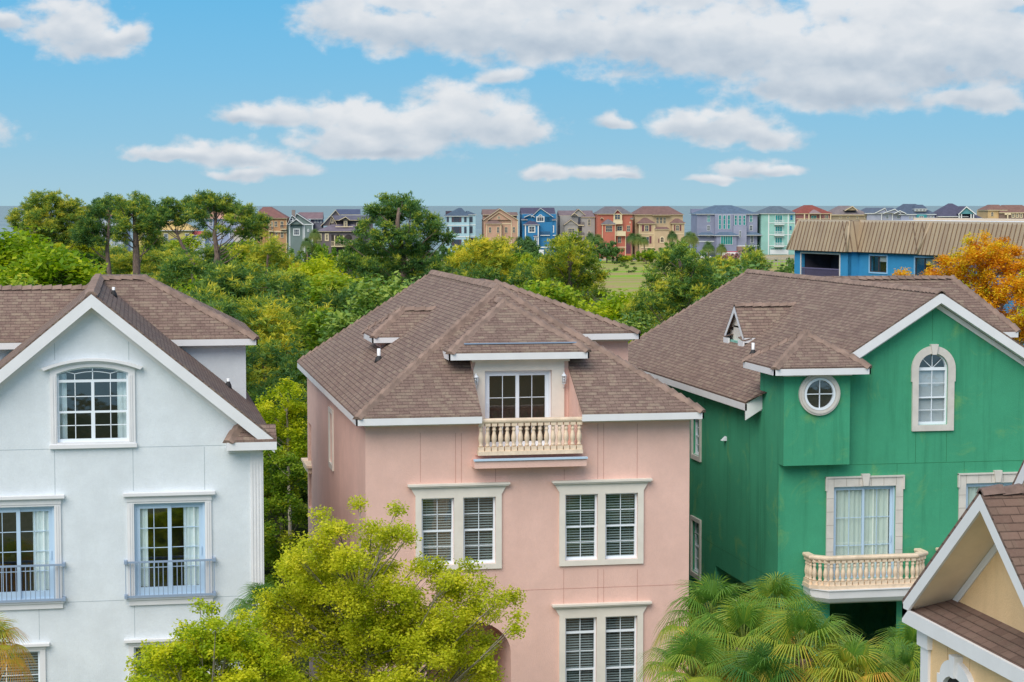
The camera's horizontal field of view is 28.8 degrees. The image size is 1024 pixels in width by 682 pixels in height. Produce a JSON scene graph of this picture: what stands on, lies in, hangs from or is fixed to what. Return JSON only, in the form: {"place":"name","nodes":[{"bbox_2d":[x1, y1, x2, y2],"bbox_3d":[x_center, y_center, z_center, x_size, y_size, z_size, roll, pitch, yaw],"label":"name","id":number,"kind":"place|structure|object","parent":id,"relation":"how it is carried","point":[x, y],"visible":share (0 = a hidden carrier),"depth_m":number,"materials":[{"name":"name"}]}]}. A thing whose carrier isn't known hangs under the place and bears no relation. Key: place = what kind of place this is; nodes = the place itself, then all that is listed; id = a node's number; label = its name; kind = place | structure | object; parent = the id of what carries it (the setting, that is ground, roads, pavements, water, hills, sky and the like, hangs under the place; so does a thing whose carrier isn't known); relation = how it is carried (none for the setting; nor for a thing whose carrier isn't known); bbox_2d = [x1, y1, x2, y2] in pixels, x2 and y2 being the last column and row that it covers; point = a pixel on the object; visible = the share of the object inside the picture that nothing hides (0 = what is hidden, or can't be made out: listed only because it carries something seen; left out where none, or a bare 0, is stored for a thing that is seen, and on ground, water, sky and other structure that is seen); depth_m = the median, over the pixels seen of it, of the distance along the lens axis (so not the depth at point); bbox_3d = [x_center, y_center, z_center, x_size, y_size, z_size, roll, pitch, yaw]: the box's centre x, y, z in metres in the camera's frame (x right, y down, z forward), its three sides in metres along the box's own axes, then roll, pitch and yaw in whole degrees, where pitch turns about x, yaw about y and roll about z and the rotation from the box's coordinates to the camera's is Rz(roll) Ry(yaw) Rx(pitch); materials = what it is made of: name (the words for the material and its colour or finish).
{"place":"outdoors","nodes":[
{"label":"outdoors","id":0,"kind":"place"},
{"bbox_2d":[0,273,276,681],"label":"stucco house","id":1,"kind":"structure","parent":0,"point":[137,435],"depth_m":47.07,"materials":[{"name":"white paint"}]},
{"bbox_2d":[0,642,49,681],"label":"window","id":2,"kind":"structure","parent":1,"relation":"in","point":[37,650],"depth_m":46.90,"materials":[{"name":"white plastic"}]},
{"bbox_2d":[0,495,64,609],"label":"sliding door","id":3,"kind":"structure","parent":1,"relation":"in","point":[30,525],"depth_m":46.82,"materials":[{"name":"white glass"}]},
{"bbox_2d":[41,358,141,448],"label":"arched window","id":4,"kind":"structure","parent":1,"relation":"in","point":[92,400],"depth_m":46.85,"materials":[{"name":"white plastic"}]},
{"bbox_2d":[124,637,209,680],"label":"window","id":5,"kind":"structure","parent":1,"relation":"in","point":[133,644],"depth_m":47.21,"materials":[{"name":"white plastic"}]},
{"bbox_2d":[123,491,214,605],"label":"sliding door","id":6,"kind":"structure","parent":1,"relation":"in","point":[177,525],"depth_m":47.39,"materials":[{"name":"white glass"}]},
{"bbox_2d":[138,221,208,258],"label":"beach house","id":7,"kind":"structure","parent":0,"point":[186,231],"depth_m":400.56,"materials":[{"name":"tile"}]},
{"bbox_2d":[204,211,256,246],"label":"beach house","id":8,"kind":"structure","parent":0,"point":[225,238],"depth_m":430.31,"materials":[{"name":"tile"}]},
{"bbox_2d":[171,282,304,409],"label":"tree","id":9,"kind":"object","parent":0,"point":[214,289],"visible":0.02,"depth_m":83.26,"materials":[{"name":"green plant"}]},
{"bbox_2d":[185,259,300,383],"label":"tree","id":10,"kind":"object","parent":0,"point":[222,281],"visible":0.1,"depth_m":99.22,"materials":[{"name":"green plant"}]},
{"bbox_2d":[184,289,308,495],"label":"tree","id":11,"kind":"object","parent":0,"point":[276,362],"visible":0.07,"depth_m":76.25,"materials":[{"name":"green plant"}]},
{"bbox_2d":[258,207,289,252],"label":"beach house","id":12,"kind":"structure","parent":0,"point":[278,225],"depth_m":470.52,"materials":[{"name":"paint"}]},
{"bbox_2d":[227,260,368,541],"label":"tree","id":13,"kind":"object","parent":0,"point":[268,287],"visible":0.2,"depth_m":90.88,"materials":[{"name":"green plant"}]},
{"bbox_2d":[287,210,323,259],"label":"beach house","id":14,"kind":"structure","parent":0,"point":[300,227],"depth_m":470.55,"materials":[{"name":"paint"}]},
{"bbox_2d":[316,209,372,277],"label":"beach house","id":15,"kind":"structure","parent":0,"point":[338,222],"depth_m":470.13,"materials":[{"name":"tile"}]},
{"bbox_2d":[264,264,655,678],"bbox_3d":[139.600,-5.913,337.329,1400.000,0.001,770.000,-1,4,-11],"label":"ground","id":16,"kind":"structure","parent":0,"point":[269,518],"depth_m":103.75,"materials":[{"name":"green plant"}]},
{"bbox_2d":[0,225,89,285],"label":"broadleaf tree","id":17,"kind":"object","parent":16,"relation":"on","point":[11,246],"visible":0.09,"depth_m":91.56,"materials":[{"name":"green plant"}]},
{"bbox_2d":[4,188,100,249],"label":"pine tree","id":18,"kind":"object","parent":16,"relation":"on","point":[65,212],"visible":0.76,"depth_m":174.62,"materials":[{"name":"green plant"}]},
{"bbox_2d":[0,243,107,285],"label":"broadleaf tree","id":19,"kind":"object","parent":16,"relation":"on","point":[43,267],"visible":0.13,"depth_m":87.35,"materials":[{"name":"green plant"}]},
{"bbox_2d":[69,192,127,273],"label":"pine tree","id":20,"kind":"object","parent":16,"relation":"on","point":[97,209],"visible":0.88,"depth_m":164.54,"materials":[{"name":"green plant"}]},
{"bbox_2d":[100,251,153,275],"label":"broadleaf tree","id":21,"kind":"object","parent":16,"relation":"on","point":[122,263],"visible":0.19,"depth_m":171.66,"materials":[{"name":"green plant"}]},
{"bbox_2d":[109,190,167,273],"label":"pine tree","id":22,"kind":"object","parent":16,"relation":"on","point":[136,207],"visible":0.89,"depth_m":159.58,"materials":[{"name":"green plant"}]},
{"bbox_2d":[121,247,207,291],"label":"broadleaf tree","id":23,"kind":"object","parent":16,"relation":"on","point":[175,263],"visible":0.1,"depth_m":112.07,"materials":[{"name":"green plant"}]},
{"bbox_2d":[129,246,205,280],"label":"broadleaf tree","id":24,"kind":"object","parent":16,"relation":"on","point":[152,259],"visible":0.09,"depth_m":169.83,"materials":[{"name":"green plant"}]},
{"bbox_2d":[131,234,204,270],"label":"broadleaf tree","id":25,"kind":"object","parent":16,"relation":"on","point":[186,241],"visible":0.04,"depth_m":190.40,"materials":[{"name":"green plant"}]},
{"bbox_2d":[138,194,217,282],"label":"pine tree","id":26,"kind":"object","parent":16,"relation":"on","point":[168,210],"visible":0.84,"depth_m":149.61,"materials":[{"name":"green plant"}]},
{"bbox_2d":[185,242,239,279],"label":"broadleaf tree","id":27,"kind":"object","parent":16,"relation":"on","point":[208,254],"visible":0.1,"depth_m":174.91,"materials":[{"name":"green plant"}]},
{"bbox_2d":[185,189,274,264],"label":"pine tree","id":28,"kind":"object","parent":16,"relation":"on","point":[234,211],"visible":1,"depth_m":139.71,"materials":[{"name":"green plant"}]},
{"bbox_2d":[213,259,278,378],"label":"tree","id":29,"kind":"object","parent":16,"relation":"on","point":[235,270],"visible":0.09,"depth_m":99.70,"materials":[{"name":"green plant"}]},
{"bbox_2d":[226,232,307,294],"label":"tree","id":30,"kind":"object","parent":16,"relation":"on","point":[271,251],"visible":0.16,"depth_m":128.17,"materials":[{"name":"green plant"}]},
{"bbox_2d":[230,296,306,521],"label":"tree","id":31,"kind":"object","parent":16,"relation":"on","point":[279,315],"visible":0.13,"depth_m":83.64,"materials":[{"name":"green plant"}]},
{"bbox_2d":[254,376,307,667],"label":"broadleaf tree","id":32,"kind":"object","parent":16,"relation":"on","point":[288,412],"visible":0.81,"depth_m":72.11,"materials":[{"name":"green plant"}]},
{"bbox_2d":[263,446,307,656],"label":"broadleaf tree","id":33,"kind":"object","parent":16,"relation":"on","point":[279,478],"visible":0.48,"depth_m":68.13,"materials":[{"name":"green plant"}]},
{"bbox_2d":[276,307,337,396],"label":"broadleaf tree","id":34,"kind":"object","parent":16,"relation":"on","point":[318,317],"visible":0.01,"depth_m":87.11,"materials":[{"name":"green plant"}]},
{"bbox_2d":[277,254,353,293],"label":"broadleaf tree","id":35,"kind":"object","parent":16,"relation":"on","point":[319,265],"visible":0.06,"depth_m":119.82,"materials":[{"name":"green plant"}]},
{"bbox_2d":[312,242,341,266],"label":"bush","id":36,"kind":"object","parent":16,"relation":"on","point":[320,249],"visible":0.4,"depth_m":429.89,"materials":[{"name":"green plant"}]},
{"bbox_2d":[272,269,388,383],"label":"broadleaf tree","id":37,"kind":"object","parent":16,"relation":"on","point":[315,289],"visible":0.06,"depth_m":99.09,"materials":[{"name":"green plant"}]},
{"bbox_2d":[310,281,372,344],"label":"broadleaf tree","id":38,"kind":"object","parent":16,"relation":"on","point":[343,294],"visible":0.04,"depth_m":90.93,"materials":[{"name":"green plant"}]},
{"bbox_2d":[277,270,413,506],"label":"oak tree","id":39,"kind":"object","parent":16,"relation":"on","point":[340,322],"visible":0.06,"depth_m":83.39,"materials":[{"name":"green plant"}]},
{"bbox_2d":[333,190,459,288],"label":"tree","id":40,"kind":"object","parent":16,"relation":"on","point":[401,249],"visible":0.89,"depth_m":117.88,"materials":[{"name":"green plant"}]},
{"bbox_2d":[452,260,523,287],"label":"tree","id":41,"kind":"object","parent":16,"relation":"on","point":[475,274],"visible":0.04,"depth_m":109.97,"materials":[{"name":"green plant"}]},
{"bbox_2d":[508,261,587,299],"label":"pine tree","id":42,"kind":"object","parent":16,"relation":"on","point":[517,278],"visible":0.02,"depth_m":121.67,"materials":[{"name":"green plant"}]},
{"bbox_2d":[516,275,593,313],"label":"broadleaf tree","id":43,"kind":"object","parent":16,"relation":"on","point":[567,295],"visible":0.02,"depth_m":90.98,"materials":[{"name":"green plant"}]},
{"bbox_2d":[530,229,611,306],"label":"tree","id":44,"kind":"object","parent":16,"relation":"on","point":[566,268],"visible":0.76,"depth_m":103.94,"materials":[{"name":"green plant"}]},
{"bbox_2d":[578,288,663,335],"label":"broadleaf tree","id":45,"kind":"object","parent":16,"relation":"on","point":[607,308],"visible":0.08,"depth_m":95.91,"materials":[{"name":"green plant"}]},
{"bbox_2d":[613,310,660,341],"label":"oak tree","id":46,"kind":"object","parent":16,"relation":"on","point":[630,321],"depth_m":91.60,"materials":[{"name":"green plant"}]},
{"bbox_2d":[618,239,721,325],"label":"tree","id":47,"kind":"object","parent":16,"relation":"on","point":[679,283],"visible":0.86,"depth_m":91.76,"materials":[{"name":"green plant"}]},
{"bbox_2d":[631,255,744,327],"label":"pine tree","id":48,"kind":"object","parent":16,"relation":"on","point":[720,261],"visible":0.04,"depth_m":104.14,"materials":[{"name":"green plant"}]},
{"bbox_2d":[657,261,767,321],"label":"oak tree","id":49,"kind":"object","parent":16,"relation":"on","point":[728,275],"depth_m":99.51,"materials":[{"name":"green plant"}]},
{"bbox_2d":[686,243,772,301],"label":"pine tree","id":50,"kind":"object","parent":16,"relation":"on","point":[754,256],"visible":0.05,"depth_m":108.05,"materials":[{"name":"green plant"}]},
{"bbox_2d":[792,205,831,224],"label":"beach house","id":51,"kind":"structure","parent":16,"relation":"on","point":[810,212],"depth_m":690.40,"materials":[{"name":"tile"}]},
{"bbox_2d":[828,206,866,219],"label":"beach house","id":52,"kind":"structure","parent":16,"relation":"on","point":[845,212],"depth_m":690.38,"materials":[{"name":"paint"}]},
{"bbox_2d":[892,229,1023,345],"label":"cypress tree","id":53,"kind":"object","parent":16,"relation":"on","point":[982,284],"visible":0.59,"depth_m":81.54,"materials":[{"name":"orange plant"}]},
{"bbox_2d":[977,205,1023,218],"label":"beach house","id":54,"kind":"structure","parent":16,"relation":"on","point":[1004,211],"depth_m":699.92,"materials":[{"name":"paint"}]},
{"bbox_2d":[444,208,476,252],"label":"beach house","id":55,"kind":"structure","parent":0,"point":[461,222],"depth_m":650.63,"materials":[{"name":"paint"}]},
{"bbox_2d":[441,234,522,283],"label":"tree","id":56,"kind":"object","parent":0,"point":[485,251],"visible":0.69,"depth_m":111.34,"materials":[{"name":"green plant"}]},
{"bbox_2d":[0,206,983,252],"bbox_3d":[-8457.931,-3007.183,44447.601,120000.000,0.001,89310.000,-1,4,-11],"label":"sea","id":57,"kind":"structure","parent":0,"point":[327,211],"depth_m":8578.48,"materials":[{"name":"liquid"}]},
{"bbox_2d":[481,208,517,249],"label":"beach house","id":58,"kind":"structure","parent":0,"point":[497,221],"depth_m":650.42,"materials":[{"name":"paint"}]},
{"bbox_2d":[297,270,705,681],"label":"stucco house","id":59,"kind":"structure","parent":0,"point":[535,447],"depth_m":50.69,"materials":[{"name":"pink paint"}]},
{"bbox_2d":[328,406,333,470],"bbox_3d":[-5.240,2.823,57.653,0.050,1.760,1.160,-1,4,-11],"label":"window","id":60,"kind":"structure","parent":59,"relation":"in","point":[331,464],"depth_m":57.64,"materials":[{"name":"white plastic"}]},
{"bbox_2d":[407,482,509,569],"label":"window","id":61,"kind":"structure","parent":59,"relation":"in","point":[429,498],"depth_m":49.86,"materials":[{"name":"white plastic"}]},
{"bbox_2d":[444,497,494,563],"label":"window","id":62,"kind":"structure","parent":59,"relation":"in","point":[478,512],"depth_m":50.17,"materials":[{"name":"grey glass"}]},
{"bbox_2d":[471,359,569,446],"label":"sliding door","id":63,"kind":"structure","parent":59,"relation":"in","point":[517,388],"depth_m":51.28,"materials":[{"name":"white plastic"}]},
{"bbox_2d":[551,600,651,681],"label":"window","id":64,"kind":"structure","parent":59,"relation":"in","point":[571,615],"depth_m":50.74,"materials":[{"name":"white plastic"}]},
{"bbox_2d":[551,478,652,565],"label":"window","id":65,"kind":"structure","parent":59,"relation":"in","point":[571,492],"depth_m":50.53,"materials":[{"name":"white plastic"}]},
{"bbox_2d":[582,616,635,681],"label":"window","id":66,"kind":"structure","parent":59,"relation":"in","point":[620,631],"depth_m":51.08,"materials":[{"name":"white plastic"}]},
{"bbox_2d":[582,493,636,558],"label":"window","id":67,"kind":"structure","parent":59,"relation":"in","point":[620,508],"depth_m":50.85,"materials":[{"name":"white plastic"}]},
{"bbox_2d":[0,0,1023,205],"label":"sky","id":68,"kind":"structure","parent":0,"point":[260,102],"materials":[{"name":"blue"}]},
{"bbox_2d":[519,208,556,255],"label":"beach house","id":69,"kind":"structure","parent":0,"point":[538,225],"depth_m":650.21,"materials":[{"name":"paint"}]},
{"bbox_2d":[556,209,594,254],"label":"beach house","id":70,"kind":"structure","parent":0,"point":[567,221],"depth_m":655.04,"materials":[{"name":"paint"}]},
{"bbox_2d":[407,255,794,261],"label":"sand lane","id":71,"kind":"structure","parent":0,"point":[604,259],"depth_m":665.46,"materials":[{"name":"beige sand"}]},
{"bbox_2d":[861,208,905,219],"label":"beach house","id":72,"kind":"structure","parent":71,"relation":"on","point":[882,213],"depth_m":690.07,"materials":[{"name":"tile"}]},
{"bbox_2d":[896,204,936,219],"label":"beach house","id":73,"kind":"structure","parent":71,"relation":"on","point":[911,211],"depth_m":690.26,"materials":[{"name":"tile"}]},
{"bbox_2d":[934,203,981,217],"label":"beach house","id":74,"kind":"structure","parent":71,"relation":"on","point":[949,210],"depth_m":690.01,"materials":[{"name":"tile"}]},
{"bbox_2d":[593,206,632,257],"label":"beach house","id":75,"kind":"structure","parent":0,"point":[614,223],"depth_m":650.32,"materials":[{"name":"paint"}]},
{"bbox_2d":[632,206,685,256],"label":"beach house","id":76,"kind":"structure","parent":0,"point":[654,225],"depth_m":654.61,"materials":[{"name":"paint"}]},
{"bbox_2d":[586,260,793,300],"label":"marsh","id":77,"kind":"structure","parent":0,"point":[621,277],"depth_m":491.72,"materials":[{"name":"green plant"}]},
{"bbox_2d":[512,236,540,255],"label":"bush","id":78,"kind":"object","parent":77,"relation":"on","point":[528,245],"visible":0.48,"depth_m":558.65,"materials":[{"name":"green plant"}]},
{"bbox_2d":[590,237,623,262],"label":"bush","id":79,"kind":"object","parent":77,"relation":"on","point":[609,252],"visible":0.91,"depth_m":589.65,"materials":[{"name":"green plant"}]},
{"bbox_2d":[689,205,760,254],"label":"beach house","id":80,"kind":"structure","parent":0,"point":[732,228],"depth_m":689.85,"materials":[{"name":"paint"}]},
{"bbox_2d":[755,206,794,254],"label":"beach house","id":81,"kind":"structure","parent":0,"point":[775,226],"depth_m":690.65,"materials":[{"name":"paint"}]},
{"bbox_2d":[628,269,1023,679],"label":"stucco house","id":82,"kind":"structure","parent":0,"point":[856,442],"depth_m":53.98,"materials":[{"name":"green"}]},
{"bbox_2d":[690,419,701,461],"bbox_3d":[5.690,2.939,60.812,0.200,1.400,1.020,-1,4,-11],"label":"window","id":83,"kind":"structure","parent":82,"relation":"in","point":[698,458],"depth_m":61.11,"materials":[{"name":"white plastic"}]},
{"bbox_2d":[690,515,701,580],"bbox_3d":[5.695,6.332,61.019,0.200,1.860,1.070,-1,4,-11],"label":"window","id":84,"kind":"structure","parent":82,"relation":"in","point":[697,563],"depth_m":61.37,"materials":[{"name":"white plastic"}]},
{"bbox_2d":[798,375,839,415],"bbox_3d":[8.142,1.403,52.702,1.140,1.140,0.110,-1,4,-11],"label":"round window","id":85,"kind":"structure","parent":82,"relation":"in","point":[819,395],"depth_m":52.71,"materials":[{"name":"white plastic"}]},
{"bbox_2d":[825,473,904,581],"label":"sliding door","id":86,"kind":"structure","parent":82,"relation":"in","point":[860,510],"depth_m":53.78,"materials":[{"name":"white glass"}]},
{"bbox_2d":[911,344,955,430],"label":"arched window","id":87,"kind":"structure","parent":82,"relation":"in","point":[931,395],"depth_m":53.85,"materials":[{"name":"white plastic"}]},
{"bbox_2d":[957,470,1017,519],"bbox_3d":[13.208,4.961,54.418,2.274,2.900,0.330,-1,4,-11],"label":"window","id":88,"kind":"structure","parent":82,"relation":"in","point":[968,484],"depth_m":54.17,"materials":[{"name":"white plastic"}]},
{"bbox_2d":[786,218,1023,344],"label":"apartment building","id":89,"kind":"structure","parent":0,"point":[854,247],"depth_m":141.47,"materials":[{"name":"beige metal"}]},
{"bbox_2d":[869,254,887,273],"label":"window","id":90,"kind":"structure","parent":89,"relation":"in","point":[882,259],"depth_m":141.27,"materials":[{"name":"white"}]},
{"bbox_2d":[902,460,1023,681],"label":"stucco house","id":91,"kind":"structure","parent":0,"point":[963,607],"depth_m":27.39,"materials":[{"name":"brown"}]},
{"bbox_2d":[937,654,973,681],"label":"window","id":92,"kind":"structure","parent":91,"relation":"in","point":[953,669],"depth_m":27.62,"materials":[{"name":"white paint"}]},
{"label":"garden lawn","id":93,"kind":"structure","parent":0,"visible":0},
{"bbox_2d":[0,612,38,681],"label":"palm tree","id":94,"kind":"object","parent":93,"relation":"on","point":[6,633],"visible":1,"depth_m":41.78,"materials":[{"name":"green plant"}]},
{"bbox_2d":[123,597,304,681],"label":"broadleaf tree","id":95,"kind":"object","parent":93,"relation":"on","point":[221,648],"visible":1,"depth_m":39.35,"materials":[{"name":"green plant"}]},
{"bbox_2d":[223,582,297,669],"bbox_3d":[-5.559,9.635,44.297,2.106,8.770,1.976,-1,4,-11],"label":"palm tree","id":96,"kind":"object","parent":93,"relation":"on","point":[248,606],"visible":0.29,"depth_m":43.83,"materials":[{"name":"green plant"}]},
{"bbox_2d":[242,493,529,681],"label":"broadleaf tree","id":97,"kind":"object","parent":93,"relation":"on","point":[409,647],"visible":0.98,"depth_m":41.62,"materials":[{"name":"green plant"}]},
{"bbox_2d":[634,624,750,681],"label":"palm tree","id":98,"kind":"object","parent":93,"relation":"on","point":[688,649],"visible":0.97,"depth_m":41.81,"materials":[{"name":"green plant"}]},
{"bbox_2d":[648,572,758,676],"bbox_3d":[4.519,9.553,45.233,3.208,8.807,3.078,-1,4,-11],"label":"palm tree","id":99,"kind":"object","parent":93,"relation":"on","point":[699,599],"visible":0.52,"depth_m":44.73,"materials":[{"name":"green plant"}]},
{"bbox_2d":[680,596,799,681],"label":"palm tree","id":100,"kind":"object","parent":93,"relation":"on","point":[739,615],"visible":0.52,"depth_m":43.29,"materials":[{"name":"green plant"}]},
{"bbox_2d":[710,639,813,681],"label":"palm tree","id":101,"kind":"object","parent":93,"relation":"on","point":[758,660],"visible":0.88,"depth_m":40.80,"materials":[{"name":"green plant"}]},
{"bbox_2d":[723,571,825,677],"bbox_3d":[6.067,9.598,46.688,2.752,8.520,2.753,-1,4,-11],"label":"palm tree","id":102,"kind":"object","parent":93,"relation":"on","point":[771,589],"visible":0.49,"depth_m":46.30,"materials":[{"name":"green plant"}]},
{"bbox_2d":[735,594,877,681],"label":"palm tree","id":103,"kind":"object","parent":93,"relation":"on","point":[800,623],"visible":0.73,"depth_m":41.64,"materials":[{"name":"green plant"}]},
{"bbox_2d":[793,633,913,681],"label":"palm tree","id":104,"kind":"object","parent":93,"relation":"on","point":[869,659],"visible":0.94,"depth_m":40.75,"materials":[{"name":"green plant"}]},
{"bbox_2d":[845,637,920,681],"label":"palm tree","id":105,"kind":"object","parent":93,"relation":"on","point":[903,658],"visible":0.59,"depth_m":41.36,"materials":[{"name":"green plant"}]},
{"bbox_2d":[867,617,920,681],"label":"palm tree","id":106,"kind":"object","parent":93,"relation":"on","point":[910,635],"visible":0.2,"depth_m":43.94,"materials":[{"name":"green plant"}]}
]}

